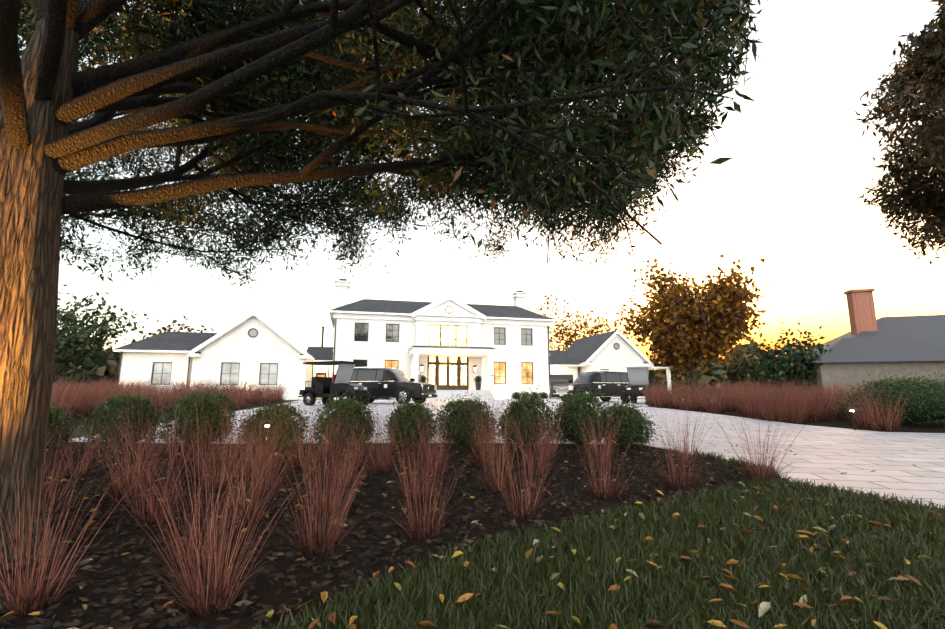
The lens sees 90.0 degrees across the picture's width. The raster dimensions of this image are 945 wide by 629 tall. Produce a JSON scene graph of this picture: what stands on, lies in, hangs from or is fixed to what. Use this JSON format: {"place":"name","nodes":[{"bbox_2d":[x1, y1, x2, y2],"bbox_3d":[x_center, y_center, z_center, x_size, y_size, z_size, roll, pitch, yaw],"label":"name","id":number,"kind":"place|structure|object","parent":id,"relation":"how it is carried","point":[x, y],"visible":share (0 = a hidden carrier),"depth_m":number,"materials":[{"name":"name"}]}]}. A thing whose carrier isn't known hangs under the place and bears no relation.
{"place":"outdoors","nodes":[
{"label":"outdoors","id":0,"kind":"place"},
{"bbox_2d":[113,279,671,399],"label":"house","id":1,"kind":"structure","parent":0,"point":[449,345],"depth_m":42.08,"materials":[{"name":"paint"}]},
{"bbox_2d":[421,382,480,389],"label":"potted plants","id":2,"kind":"object","parent":1,"relation":"on","point":[478,386],"visible":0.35,"depth_m":41.40,"materials":[{"name":"black"}]},
{"bbox_2d":[18,0,944,363],"label":"sky","id":3,"kind":"structure","parent":0,"point":[794,178],"materials":[{"name":"white"}]},
{"bbox_2d":[57,394,944,628],"bbox_3d":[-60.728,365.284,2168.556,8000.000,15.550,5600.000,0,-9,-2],"label":"ground","id":4,"kind":"structure","parent":0,"point":[77,433],"depth_m":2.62,"materials":[{"name":"plant"}]},
{"bbox_2d":[53,292,150,397],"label":"tree","id":5,"kind":"object","parent":4,"relation":"on","point":[78,341],"visible":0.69,"depth_m":51.20,"materials":[{"name":"green plant"}]},
{"bbox_2d":[60,402,280,423],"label":"bed mulch","id":6,"kind":"object","parent":4,"relation":"on","point":[82,419],"visible":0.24,"depth_m":15.18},
{"bbox_2d":[139,315,221,338],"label":"tree","id":7,"kind":"object","parent":4,"relation":"on","point":[169,329],"visible":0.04,"depth_m":61.03,"materials":[{"name":"green plant"}]},
{"bbox_2d":[0,442,761,628],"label":"bed mulch","id":8,"kind":"object","parent":4,"relation":"on","point":[268,597],"visible":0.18,"depth_m":3.74,"materials":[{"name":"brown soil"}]},
{"bbox_2d":[0,582,34,610],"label":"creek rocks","id":9,"kind":"object","parent":8,"relation":"on","point":[15,601],"visible":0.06,"depth_m":2.44,"materials":[{"name":"stone"}]},
{"bbox_2d":[261,420,273,447],"bbox_3d":[-3.136,1.893,7.183,0.195,0.560,0.200,0,-9,-2],"label":"path light","id":10,"kind":"object","parent":8,"relation":"on","point":[265,424],"visible":0.56,"depth_m":7.18,"materials":[{"name":"brown metal"}]},
{"bbox_2d":[0,387,802,616],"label":"ornamental grass","id":11,"kind":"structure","parent":8,"relation":"on","point":[198,597],"depth_m":4.06,"materials":[{"name":"red plant"}]},
{"bbox_2d":[1,439,944,628],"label":"fallen leaves","id":12,"kind":"object","parent":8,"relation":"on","point":[651,623],"visible":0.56,"depth_m":2.87,"materials":[{"name":"yellow plant"}]},
{"bbox_2d":[46,369,944,451],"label":"shrubs","id":13,"kind":"object","parent":8,"relation":"on","point":[925,402],"visible":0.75,"depth_m":8.07,"materials":[{"name":"green plant"}]},
{"bbox_2d":[0,0,767,569],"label":"oak tree","id":14,"kind":"object","parent":4,"relation":"on","point":[254,84],"visible":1,"depth_m":4.22,"materials":[{"name":"green plant"}]},
{"bbox_2d":[52,335,794,393],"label":"treeline","id":15,"kind":"object","parent":4,"relation":"on","point":[732,371],"visible":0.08,"depth_m":136.06,"materials":[{"name":"green plant"}]},
{"bbox_2d":[50,372,943,430],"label":"bluestem grass","id":16,"kind":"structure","parent":4,"relation":"on","point":[803,406],"depth_m":15.65,"materials":[{"name":"red plant"}]},
{"bbox_2d":[529,290,649,349],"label":"tree","id":17,"kind":"object","parent":4,"relation":"on","point":[567,342],"visible":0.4,"depth_m":67.96,"materials":[{"name":"plant"}]},
{"bbox_2d":[614,250,771,397],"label":"backlit tree","id":18,"kind":"object","parent":4,"relation":"on","point":[695,327],"visible":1,"depth_m":49.20,"materials":[{"name":"orange plant"}]},
{"bbox_2d":[737,322,835,391],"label":"tree","id":19,"kind":"object","parent":4,"relation":"on","point":[790,363],"visible":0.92,"depth_m":44.28,"materials":[{"name":"green plant"}]},
{"bbox_2d":[666,407,944,432],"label":"bed mulch","id":20,"kind":"object","parent":4,"relation":"on","point":[916,427],"depth_m":12.16,"materials":[{"name":"brown soil"}]},
{"bbox_2d":[799,288,944,397],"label":"neighbour house","id":21,"kind":"structure","parent":4,"relation":"on","point":[871,345],"depth_m":42.23,"materials":[{"name":"grey"}]},
{"bbox_2d":[853,0,944,263],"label":"tree","id":22,"kind":"object","parent":4,"relation":"on","point":[921,71],"visible":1,"depth_m":7.98,"materials":[{"name":"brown plant"}]},
{"bbox_2d":[68,399,944,508],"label":"drive paving","id":23,"kind":"structure","parent":0,"point":[825,455],"depth_m":8.42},
{"bbox_2d":[298,361,370,405],"bbox_3d":[-6.274,3.165,21.563,3.500,2.000,1.400,-5,-10,26],"label":"golf cart","id":24,"kind":"object","parent":23,"relation":"on","point":[324,388],"visible":0.81,"depth_m":21.25,"materials":[{"name":"black paint"}]},
{"bbox_2d":[332,367,436,403],"bbox_3d":[-4.680,3.782,25.127,5.350,1.935,2.400,-3,-10,19],"label":"suv","id":25,"kind":"object","parent":23,"relation":"on","point":[398,385],"visible":0.77,"depth_m":24.17,"materials":[{"name":"black paint"}]},
{"bbox_2d":[552,370,638,401],"bbox_3d":[7.606,4.422,29.015,5.350,1.935,2.400,5,-10,-26],"label":"suv","id":26,"kind":"object","parent":23,"relation":"on","point":[616,383],"visible":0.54,"depth_m":28.20,"materials":[{"name":"black paint"}]},
{"bbox_2d":[621,365,655,403],"bbox_3d":[8.916,3.735,25.040,1.400,2.000,3.500,-5,-11,30],"label":"golf cart","id":27,"kind":"object","parent":23,"relation":"on","point":[638,375],"visible":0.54,"depth_m":24.48,"materials":[{"name":"black paint"}]},
{"bbox_2d":[847,407,856,429],"bbox_3d":[8.765,2.414,10.878,0.195,0.560,0.200,0,-9,-2],"label":"path light","id":28,"kind":"object","parent":23,"relation":"on","point":[851,409],"visible":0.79,"depth_m":10.87,"materials":[{"name":"brown metal"}]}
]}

